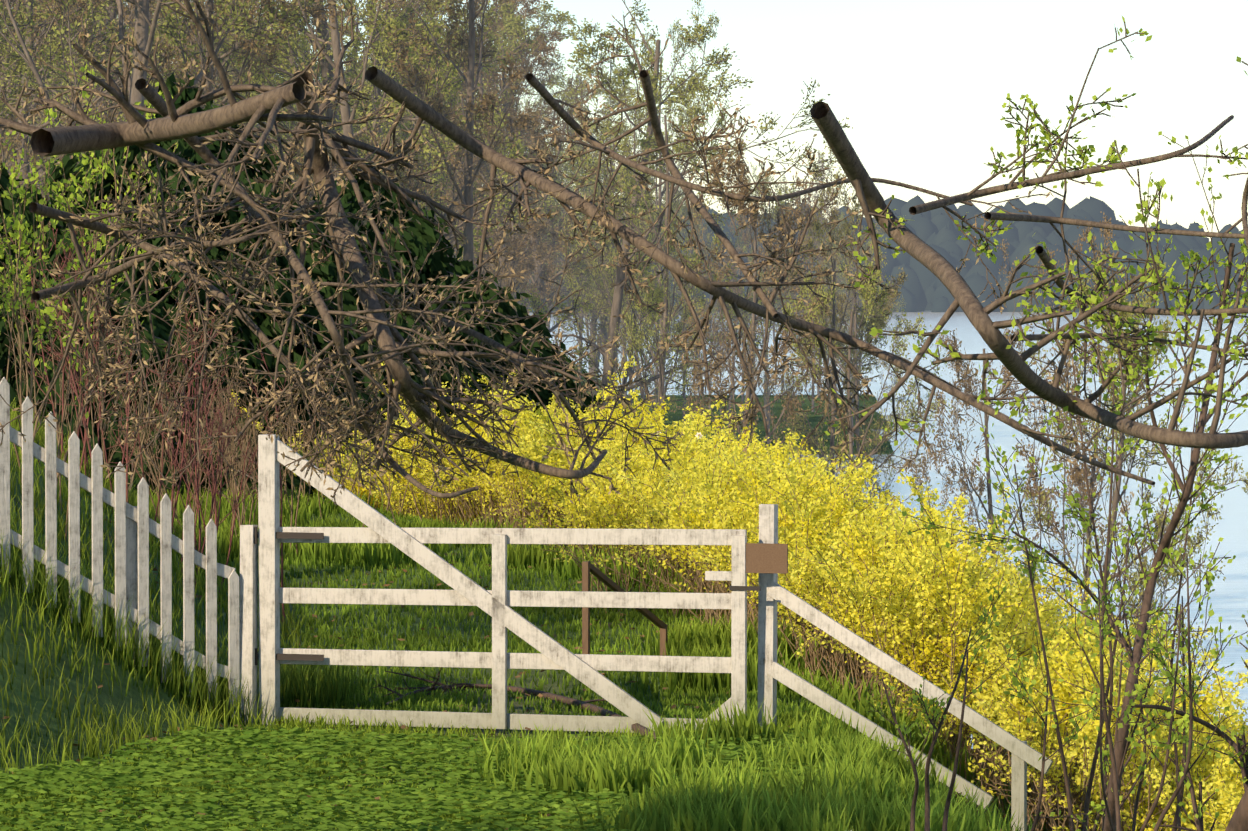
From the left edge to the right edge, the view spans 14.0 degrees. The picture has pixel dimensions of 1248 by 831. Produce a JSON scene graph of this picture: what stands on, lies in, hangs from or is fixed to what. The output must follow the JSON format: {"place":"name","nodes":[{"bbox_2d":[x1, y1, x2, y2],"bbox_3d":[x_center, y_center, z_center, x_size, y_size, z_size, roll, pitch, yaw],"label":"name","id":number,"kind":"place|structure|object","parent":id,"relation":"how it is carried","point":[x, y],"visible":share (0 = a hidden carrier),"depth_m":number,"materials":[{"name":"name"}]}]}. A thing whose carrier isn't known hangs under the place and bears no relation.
{"place":"outdoors","nodes":[
{"label":"outdoors","id":0,"kind":"place"},
{"bbox_2d":[26,115,131,540],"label":"shrub leaves","id":1,"kind":"object","parent":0,"point":[47,310],"depth_m":38.57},
{"bbox_2d":[180,496,871,740],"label":"grass path","id":2,"kind":"structure","parent":0,"point":[408,701],"depth_m":42.11,"materials":[{"name":"plant"}]},
{"bbox_2d":[0,363,1065,830],"bbox_3d":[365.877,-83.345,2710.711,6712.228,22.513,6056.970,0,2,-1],"label":"ground","id":3,"kind":"structure","parent":0,"point":[74,685],"depth_m":37.09,"materials":[{"name":"plant"}]},
{"bbox_2d":[0,0,83,195],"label":"bare tree","id":4,"kind":"object","parent":3,"relation":"on","point":[16,58],"visible":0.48,"depth_m":107.51,"materials":[{"name":"green plant"}]},
{"bbox_2d":[0,0,132,202],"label":"bare tree","id":5,"kind":"object","parent":3,"relation":"on","point":[3,130],"visible":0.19,"depth_m":130.43,"materials":[{"name":"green plant"}]},
{"bbox_2d":[0,0,166,203],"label":"bare tree","id":6,"kind":"object","parent":3,"relation":"on","point":[36,30],"visible":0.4,"depth_m":116.14,"materials":[{"name":"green plant"}]},
{"bbox_2d":[0,60,177,510],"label":"leafing shrub","id":7,"kind":"object","parent":3,"relation":"on","point":[17,225],"depth_m":40.12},
{"bbox_2d":[0,161,224,407],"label":"bush","id":8,"kind":"object","parent":3,"relation":"on","point":[5,184],"visible":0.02,"depth_m":68.93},
{"bbox_2d":[0,377,239,717],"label":"picket fence","id":9,"kind":"object","parent":3,"relation":"on","point":[129,581],"visible":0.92,"depth_m":35.47,"materials":[{"name":"white paint"}]},
{"bbox_2d":[0,0,303,166],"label":"bare tree","id":10,"kind":"object","parent":3,"relation":"on","point":[144,37],"visible":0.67,"depth_m":98.67,"materials":[{"name":"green plant"}]},
{"bbox_2d":[13,0,293,189],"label":"bare tree","id":11,"kind":"object","parent":3,"relation":"on","point":[27,168],"visible":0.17,"depth_m":126.70,"materials":[{"name":"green plant"}]},
{"bbox_2d":[0,395,309,779],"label":"bank grass","id":12,"kind":"structure","parent":3,"relation":"on","point":[153,550],"depth_m":35.15,"materials":[{"name":"plant"}]},
{"bbox_2d":[7,208,315,625],"bbox_3d":[-3.859,0.004,43.419,2.364,3.744,2.590,-1,2,-34],"label":"red twig shrub","id":13,"kind":"object","parent":3,"relation":"on","point":[214,490],"visible":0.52,"depth_m":43.48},
{"bbox_2d":[0,234,326,502],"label":"bare shrub","id":14,"kind":"object","parent":3,"relation":"on","point":[161,329],"visible":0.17,"depth_m":58.57,"materials":[{"name":"plant"}]},
{"bbox_2d":[0,505,383,728],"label":"tall grass","id":15,"kind":"structure","parent":3,"relation":"on","point":[306,689],"depth_m":35.57,"materials":[{"name":"plant"}]},
{"bbox_2d":[0,259,395,551],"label":"bush","id":16,"kind":"object","parent":3,"relation":"on","point":[228,456],"visible":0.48,"depth_m":51.20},
{"bbox_2d":[61,0,346,163],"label":"bare tree","id":17,"kind":"object","parent":3,"relation":"on","point":[210,6],"visible":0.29,"depth_m":101.59,"materials":[{"name":"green plant"}]},
{"bbox_2d":[43,0,408,188],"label":"bare tree","id":18,"kind":"object","parent":3,"relation":"on","point":[263,20],"visible":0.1,"depth_m":123.48,"materials":[{"name":"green plant"}]},
{"bbox_2d":[240,525,257,724],"bbox_3d":[-2.656,1.633,35.947,0.110,1.719,0.155,1,2,17],"label":"hinge post","id":19,"kind":"object","parent":3,"relation":"on","point":[248,597],"visible":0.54,"depth_m":35.90,"materials":[{"name":"white paint"}]},
{"bbox_2d":[43,72,504,454],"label":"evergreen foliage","id":20,"kind":"object","parent":3,"relation":"on","point":[326,273],"visible":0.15,"depth_m":75.64,"materials":[{"name":"plant"}]},
{"bbox_2d":[55,0,508,194],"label":"bare tree","id":21,"kind":"object","parent":3,"relation":"on","point":[322,30],"visible":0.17,"depth_m":122.80,"materials":[{"name":"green plant"}]},
{"bbox_2d":[123,379,450,519],"bbox_3d":[-3.311,0.754,57.474,3.167,2.474,4.547,2,2,40],"label":"bush","id":22,"kind":"object","parent":3,"relation":"on","point":[316,459],"visible":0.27,"depth_m":56.95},
{"bbox_2d":[190,0,394,181],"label":"bare tree","id":23,"kind":"object","parent":3,"relation":"on","point":[356,73],"visible":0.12,"depth_m":137.24,"materials":[{"name":"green plant"}]},
{"bbox_2d":[154,0,534,268],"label":"bare tree","id":24,"kind":"object","parent":3,"relation":"on","point":[346,115],"visible":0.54,"depth_m":112.23,"materials":[{"name":"green plant"}]},
{"bbox_2d":[214,0,519,188],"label":"bare tree","id":25,"kind":"object","parent":3,"relation":"on","point":[379,92],"visible":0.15,"depth_m":146.44,"materials":[{"name":"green plant"}]},
{"bbox_2d":[325,406,478,522],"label":"forsythia","id":26,"kind":"object","parent":3,"relation":"on","point":[381,488],"depth_m":59.20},
{"bbox_2d":[291,0,541,276],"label":"bare tree","id":27,"kind":"object","parent":3,"relation":"on","point":[472,46],"visible":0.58,"depth_m":105.08,"materials":[{"name":"green plant"}]},
{"bbox_2d":[326,0,511,223],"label":"bare tree","id":28,"kind":"object","parent":3,"relation":"on","point":[411,10],"visible":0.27,"depth_m":141.86,"materials":[{"name":"brown plant"}]},
{"bbox_2d":[337,0,501,245],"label":"bare tree","id":29,"kind":"object","parent":3,"relation":"on","point":[483,168],"visible":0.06,"depth_m":181.99,"materials":[{"name":"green plant"}]},
{"bbox_2d":[359,0,520,281],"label":"bare tree","id":30,"kind":"object","parent":3,"relation":"on","point":[483,211],"visible":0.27,"depth_m":160.72,"materials":[{"name":"brown plant"}]},
{"bbox_2d":[350,400,540,523],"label":"forsythia","id":31,"kind":"object","parent":3,"relation":"on","point":[410,502],"visible":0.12,"depth_m":57.88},
{"bbox_2d":[274,158,644,446],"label":"bush","id":32,"kind":"object","parent":3,"relation":"on","point":[426,235],"visible":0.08,"depth_m":84.63,"materials":[{"name":"plant"}]},
{"bbox_2d":[358,373,572,527],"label":"forsythia","id":33,"kind":"object","parent":3,"relation":"on","point":[461,474],"visible":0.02,"depth_m":55.42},
{"bbox_2d":[353,0,581,370],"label":"bare tree","id":34,"kind":"object","parent":3,"relation":"on","point":[520,95],"visible":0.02,"depth_m":208.76,"materials":[{"name":"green plant"}]},
{"bbox_2d":[357,362,580,527],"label":"forsythia","id":35,"kind":"object","parent":3,"relation":"on","point":[411,444],"visible":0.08,"depth_m":56.50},
{"bbox_2d":[398,0,541,280],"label":"bare tree","id":36,"kind":"object","parent":3,"relation":"on","point":[526,8],"visible":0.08,"depth_m":233.17,"materials":[{"name":"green plant"}]},
{"bbox_2d":[387,0,556,285],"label":"bare tree","id":37,"kind":"object","parent":3,"relation":"on","point":[510,180],"visible":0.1,"depth_m":222.93,"materials":[{"name":"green plant"}]},
{"bbox_2d":[388,2,565,290],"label":"bare tree","id":38,"kind":"object","parent":3,"relation":"on","point":[548,49],"visible":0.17,"depth_m":203.54,"materials":[{"name":"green plant"}]},
{"bbox_2d":[0,708,972,830],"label":"grass","id":39,"kind":"structure","parent":3,"relation":"on","point":[339,726],"depth_m":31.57,"materials":[{"name":"plant"}]},
{"bbox_2d":[258,434,746,732],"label":"gate","id":40,"kind":"structure","parent":3,"relation":"on","point":[497,601],"depth_m":35.50,"materials":[{"name":"white paint"}]},
{"bbox_2d":[254,527,760,664],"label":"gate hinges","id":41,"kind":"object","parent":40,"relation":"attached to","point":[298,535],"visible":0.88,"depth_m":35.87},
{"bbox_2d":[418,370,601,527],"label":"forsythia","id":42,"kind":"object","parent":3,"relation":"on","point":[473,425],"visible":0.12,"depth_m":54.70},
{"bbox_2d":[369,666,655,741],"bbox_3d":[-0.446,2.018,36.530,1.789,0.271,4.245,-2,2,-40],"label":"fallen branch","id":43,"kind":"object","parent":3,"relation":"on","point":[564,699],"visible":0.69,"depth_m":37.74,"materials":[{"name":"wood"}]},
{"bbox_2d":[426,0,600,271],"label":"bare tree","id":44,"kind":"object","parent":3,"relation":"on","point":[548,113],"visible":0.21,"depth_m":244.66,"materials":[{"name":"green plant"}]},
{"bbox_2d":[435,2,591,301],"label":"bare tree","id":45,"kind":"object","parent":3,"relation":"on","point":[557,79],"visible":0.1,"depth_m":302.10,"materials":[{"name":"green plant"}]},
{"bbox_2d":[438,112,613,314],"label":"bare tree","id":46,"kind":"object","parent":3,"relation":"on","point":[537,227],"visible":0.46,"depth_m":179.02,"materials":[{"name":"brown plant"}]},
{"bbox_2d":[395,0,661,341],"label":"bare tree","id":47,"kind":"object","parent":3,"relation":"on","point":[562,18],"visible":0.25,"depth_m":221.85,"materials":[{"name":"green plant"}]},
{"bbox_2d":[0,422,1080,830],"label":"dead leaves","id":48,"kind":"object","parent":3,"relation":"on","point":[456,688],"visible":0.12,"depth_m":38.27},
{"bbox_2d":[443,374,643,548],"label":"forsythia","id":49,"kind":"object","parent":3,"relation":"on","point":[522,475],"visible":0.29,"depth_m":53.10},
{"bbox_2d":[457,404,637,548],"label":"forsythia","id":50,"kind":"object","parent":3,"relation":"on","point":[526,428],"visible":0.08,"depth_m":53.99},
{"bbox_2d":[517,80,613,309],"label":"bare tree","id":51,"kind":"object","parent":3,"relation":"on","point":[576,119],"visible":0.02,"depth_m":310.73,"materials":[{"name":"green plant"}]},
{"bbox_2d":[131,483,1031,830],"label":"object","id":52,"kind":"object","parent":3,"relation":"on","point":[849,783],"visible":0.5,"depth_m":30.91,"materials":[{"name":"green plant"}]},
{"bbox_2d":[478,404,724,551],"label":"forsythia","id":53,"kind":"object","parent":3,"relation":"on","point":[540,446],"visible":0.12,"depth_m":51.53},
{"bbox_2d":[498,431,726,611],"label":"forsythia","id":54,"kind":"object","parent":3,"relation":"on","point":[604,499],"visible":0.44,"depth_m":45.24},
{"bbox_2d":[539,429,692,557],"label":"forsythia","id":55,"kind":"object","parent":3,"relation":"on","point":[589,485],"visible":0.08,"depth_m":49.75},
{"bbox_2d":[542,67,690,409],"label":"bare tree","id":56,"kind":"object","parent":3,"relation":"on","point":[603,331],"visible":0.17,"depth_m":298.72,"materials":[{"name":"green plant"}]},
{"bbox_2d":[550,66,682,394],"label":"bare tree","id":57,"kind":"object","parent":3,"relation":"on","point":[595,319],"visible":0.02,"depth_m":325.22,"materials":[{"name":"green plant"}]},
{"bbox_2d":[0,0,1247,501],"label":"overhanging branches","id":58,"kind":"object","parent":3,"relation":"on","point":[172,122],"visible":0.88,"depth_m":15.16,"materials":[{"name":"wood"}]},
{"bbox_2d":[0,0,1202,504],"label":"overhanging buds","id":59,"kind":"object","parent":58,"relation":"attached to","point":[306,288],"visible":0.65,"depth_m":15.44,"materials":[{"name":"plant"}]},
{"bbox_2d":[824,16,1247,445],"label":"tree leaves","id":60,"kind":"object","parent":58,"relation":"attached to","point":[1093,298],"visible":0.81,"depth_m":12.76,"materials":[{"name":"plant"}]},
{"bbox_2d":[582,561,667,655],"bbox_3d":[0.011,2.000,39.317,0.061,1.800,1.154,1,2,33],"label":"stair handrail","id":61,"kind":"object","parent":3,"relation":"on","point":[588,567],"visible":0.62,"depth_m":38.91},
{"bbox_2d":[564,181,709,450],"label":"bare tree","id":62,"kind":"object","parent":3,"relation":"on","point":[642,393],"visible":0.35,"depth_m":208.16,"materials":[{"name":"brown plant"}]},
{"bbox_2d":[558,0,721,447],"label":"bare tree","id":63,"kind":"object","parent":3,"relation":"on","point":[661,192],"visible":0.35,"depth_m":178.44,"materials":[{"name":"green plant"}]},
{"bbox_2d":[591,101,692,441],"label":"bare tree","id":64,"kind":"object","parent":3,"relation":"on","point":[676,205],"visible":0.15,"depth_m":263.67,"materials":[{"name":"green plant"}]},
{"bbox_2d":[528,355,756,563],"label":"forsythia","id":65,"kind":"object","parent":3,"relation":"on","point":[617,429],"visible":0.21,"depth_m":50.44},
{"bbox_2d":[577,191,723,421],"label":"bare tree","id":66,"kind":"object","parent":3,"relation":"on","point":[631,368],"visible":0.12,"depth_m":248.28,"materials":[{"name":"brown plant"}]},
{"bbox_2d":[577,48,763,432],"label":"tree","id":67,"kind":"object","parent":3,"relation":"on","point":[664,383],"visible":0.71,"depth_m":127.06,"materials":[{"name":"green plant"}]},
{"bbox_2d":[544,448,826,627],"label":"forsythia","id":68,"kind":"object","parent":3,"relation":"on","point":[695,491],"visible":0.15,"depth_m":43.57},
{"bbox_2d":[519,0,852,412],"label":"bare tree","id":69,"kind":"object","parent":3,"relation":"on","point":[647,142],"visible":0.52,"depth_m":142.36,"materials":[{"name":"green plant"}]},
{"bbox_2d":[649,159,722,434],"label":"bare tree","id":70,"kind":"object","parent":3,"relation":"on","point":[685,213],"visible":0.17,"depth_m":320.36,"materials":[{"name":"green plant"}]},
{"bbox_2d":[550,413,824,580],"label":"forsythia","id":71,"kind":"object","parent":3,"relation":"on","point":[649,425],"visible":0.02,"depth_m":49.52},
{"bbox_2d":[578,396,827,585],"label":"forsythia","id":72,"kind":"object","parent":3,"relation":"on","point":[660,444],"visible":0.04,"depth_m":48.22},
{"bbox_2d":[596,435,811,617],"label":"forsythia","id":73,"kind":"object","parent":3,"relation":"on","point":[640,506],"visible":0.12,"depth_m":44.47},
{"bbox_2d":[592,443,855,649],"bbox_3d":[1.395,1.089,41.863,2.955,1.712,1.785,-1,2,-27],"label":"forsythia","id":74,"kind":"object","parent":3,"relation":"on","point":[735,477],"visible":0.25,"depth_m":41.75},
{"bbox_2d":[638,428,825,625],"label":"forsythia","id":75,"kind":"object","parent":3,"relation":"on","point":[766,456],"visible":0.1,"depth_m":43.09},
{"bbox_2d":[706,214,772,439],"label":"bare tree","id":76,"kind":"object","parent":3,"relation":"on","point":[745,236],"visible":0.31,"depth_m":300.37,"materials":[{"name":"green plant"}]},
{"bbox_2d":[716,163,788,434],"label":"bare tree","id":77,"kind":"object","parent":3,"relation":"on","point":[737,242],"visible":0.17,"depth_m":314.70,"materials":[{"name":"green plant"}]},
{"bbox_2d":[669,135,843,462],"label":"tree","id":78,"kind":"object","parent":3,"relation":"on","point":[739,204],"visible":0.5,"depth_m":102.69,"materials":[{"name":"brown plant"}]},
{"bbox_2d":[647,398,873,627],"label":"forsythia","id":79,"kind":"object","parent":3,"relation":"on","point":[814,460],"visible":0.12,"depth_m":46.48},
{"bbox_2d":[611,443,910,667],"bbox_3d":[1.343,1.142,40.454,1.871,1.795,3.097,-1,2,-30],"label":"forsythia","id":80,"kind":"object","parent":3,"relation":"on","point":[783,497],"visible":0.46,"depth_m":40.79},
{"bbox_2d":[757,504,777,727],"bbox_3d":[0.994,1.551,35.177,0.112,1.876,0.166,1,2,17],"label":"gate post","id":81,"kind":"object","parent":3,"relation":"on","point":[767,607],"visible":0.52,"depth_m":35.13,"materials":[{"name":"white paint"}]},
{"bbox_2d":[746,543,787,573],"bbox_3d":[0.965,0.982,34.923,0.330,0.205,0.020,1,2,17],"label":"gate sign","id":82,"kind":"object","parent":81,"relation":"attached to","point":[766,558],"visible":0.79,"depth_m":34.91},
{"bbox_2d":[690,464,964,688],"bbox_3d":[1.675,1.263,39.570,1.750,1.740,1.784,2,2,40],"label":"forsythia","id":83,"kind":"object","parent":3,"relation":"on","point":[828,543],"visible":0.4,"depth_m":39.46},
{"bbox_2d":[798,216,885,445],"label":"bare tree","id":84,"kind":"object","parent":3,"relation":"on","point":[853,262],"visible":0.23,"depth_m":305.21,"materials":[{"name":"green plant"}]},
{"bbox_2d":[447,195,1247,312],"bbox_3d":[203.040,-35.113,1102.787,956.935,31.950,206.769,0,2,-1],"label":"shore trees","id":85,"kind":"object","parent":3,"relation":"on","point":[923,288],"visible":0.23,"depth_m":1082.01,"materials":[{"name":"plant"}]},
{"bbox_2d":[772,142,933,515],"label":"tree","id":86,"kind":"object","parent":3,"relation":"on","point":[815,225],"visible":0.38,"depth_m":117.27,"materials":[{"name":"brown plant"}]},
{"bbox_2d":[798,203,911,500],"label":"tree","id":87,"kind":"object","parent":3,"relation":"on","point":[893,295],"visible":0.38,"depth_m":140.16,"materials":[{"name":"brown plant"}]},
{"bbox_2d":[783,451,936,679],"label":"forsythia","id":88,"kind":"object","parent":3,"relation":"on","point":[862,494],"visible":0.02,"depth_m":43.49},
{"bbox_2d":[781,235,952,668],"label":"tree","id":89,"kind":"object","parent":3,"relation":"on","point":[866,296],"visible":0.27,"depth_m":85.44,"materials":[{"name":"brown plant"}]},
{"bbox_2d":[777,478,1015,724],"bbox_3d":[2.123,1.436,39.242,1.564,1.876,2.142,1,2,27],"label":"forsythia","id":90,"kind":"object","parent":3,"relation":"on","point":[973,573],"visible":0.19,"depth_m":38.98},
{"bbox_2d":[767,582,1052,830],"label":"rail fence","id":91,"kind":"object","parent":3,"relation":"on","point":[1023,754],"visible":0.98,"depth_m":34.73,"materials":[{"name":"white paint"}]},
{"bbox_2d":[778,469,1055,759],"bbox_3d":[2.109,1.445,38.105,2.239,2.184,2.197,0,2,13],"label":"forsythia","id":92,"kind":"object","parent":3,"relation":"on","point":[925,583],"visible":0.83,"depth_m":37.73,"materials":[{"name":"plant"}]},
{"bbox_2d":[782,492,1097,723],"bbox_3d":[2.674,1.583,41.564,2.522,1.936,2.193,1,2,15],"label":"forsythia","id":93,"kind":"object","parent":3,"relation":"on","point":[1056,581],"visible":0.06,"depth_m":41.24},
{"bbox_2d":[840,530,1059,736],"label":"forsythia","id":94,"kind":"object","parent":3,"relation":"on","point":[1016,594],"visible":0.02,"depth_m":40.86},
{"bbox_2d":[838,544,1100,759],"bbox_3d":[3.193,2.049,44.400,2.151,1.898,2.474,1,2,26],"label":"forsythia","id":95,"kind":"object","parent":3,"relation":"on","point":[1052,617],"visible":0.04,"depth_m":43.81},
{"bbox_2d":[904,238,1066,764],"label":"tree","id":96,"kind":"object","parent":3,"relation":"on","point":[955,411],"visible":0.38,"depth_m":94.21,"materials":[{"name":"brown plant"}]},
{"bbox_2d":[836,587,1143,817],"bbox_3d":[2.784,2.117,37.768,1.760,1.666,2.196,1,2,26],"label":"forsythia","id":97,"kind":"object","parent":3,"relation":"on","point":[989,672],"visible":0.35,"depth_m":37.58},
{"bbox_2d":[890,585,1098,792],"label":"forsythia","id":98,"kind":"object","parent":3,"relation":"on","point":[1019,640],"visible":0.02,"depth_m":40.03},
{"bbox_2d":[889,560,1213,830],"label":"forsythia","id":99,"kind":"object","parent":3,"relation":"on","point":[1028,642],"visible":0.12,"depth_m":38.63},
{"bbox_2d":[868,135,1247,830],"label":"saplings","id":100,"kind":"object","parent":3,"relation":"on","point":[1112,805],"visible":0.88,"depth_m":21.57,"materials":[{"name":"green plant"}]},
{"bbox_2d":[865,131,1247,830],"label":"sapling leaves","id":101,"kind":"object","parent":100,"relation":"on","point":[1209,577],"visible":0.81,"depth_m":21.50,"materials":[{"name":"green plant"}]},
{"bbox_2d":[918,614,1247,830],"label":"forsythia","id":102,"kind":"object","parent":3,"relation":"on","point":[1089,730],"visible":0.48,"depth_m":35.73,"materials":[{"name":"plant"}]},
{"bbox_2d":[1015,211,1173,663],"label":"tree","id":103,"kind":"object","parent":3,"relation":"on","point":[1076,473],"visible":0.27,"depth_m":74.43,"materials":[{"name":"brown plant"}]},
{"bbox_2d":[971,253,1247,820],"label":"tree","id":104,"kind":"object","parent":3,"relation":"on","point":[1120,437],"visible":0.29,"depth_m":61.36,"materials":[{"name":"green plant"}]},
{"bbox_2d":[1030,676,1247,830],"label":"forsythia","id":105,"kind":"object","parent":3,"relation":"on","point":[1201,769],"visible":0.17,"depth_m":36.41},
{"bbox_2d":[1120,748,1244,830],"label":"forsythia","id":106,"kind":"object","parent":3,"relation":"on","point":[1229,799],"visible":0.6,"depth_m":34.71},
{"bbox_2d":[6,0,1247,241],"label":"sky","id":107,"kind":"structure","parent":0,"point":[922,87],"materials":[{"name":"white"}]},
{"bbox_2d":[529,310,1247,813],"bbox_3d":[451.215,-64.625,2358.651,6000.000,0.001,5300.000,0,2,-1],"label":"water","id":108,"kind":"structure","parent":0,"point":[1229,598],"depth_m":291.48,"materials":[{"name":"blue liquid"}]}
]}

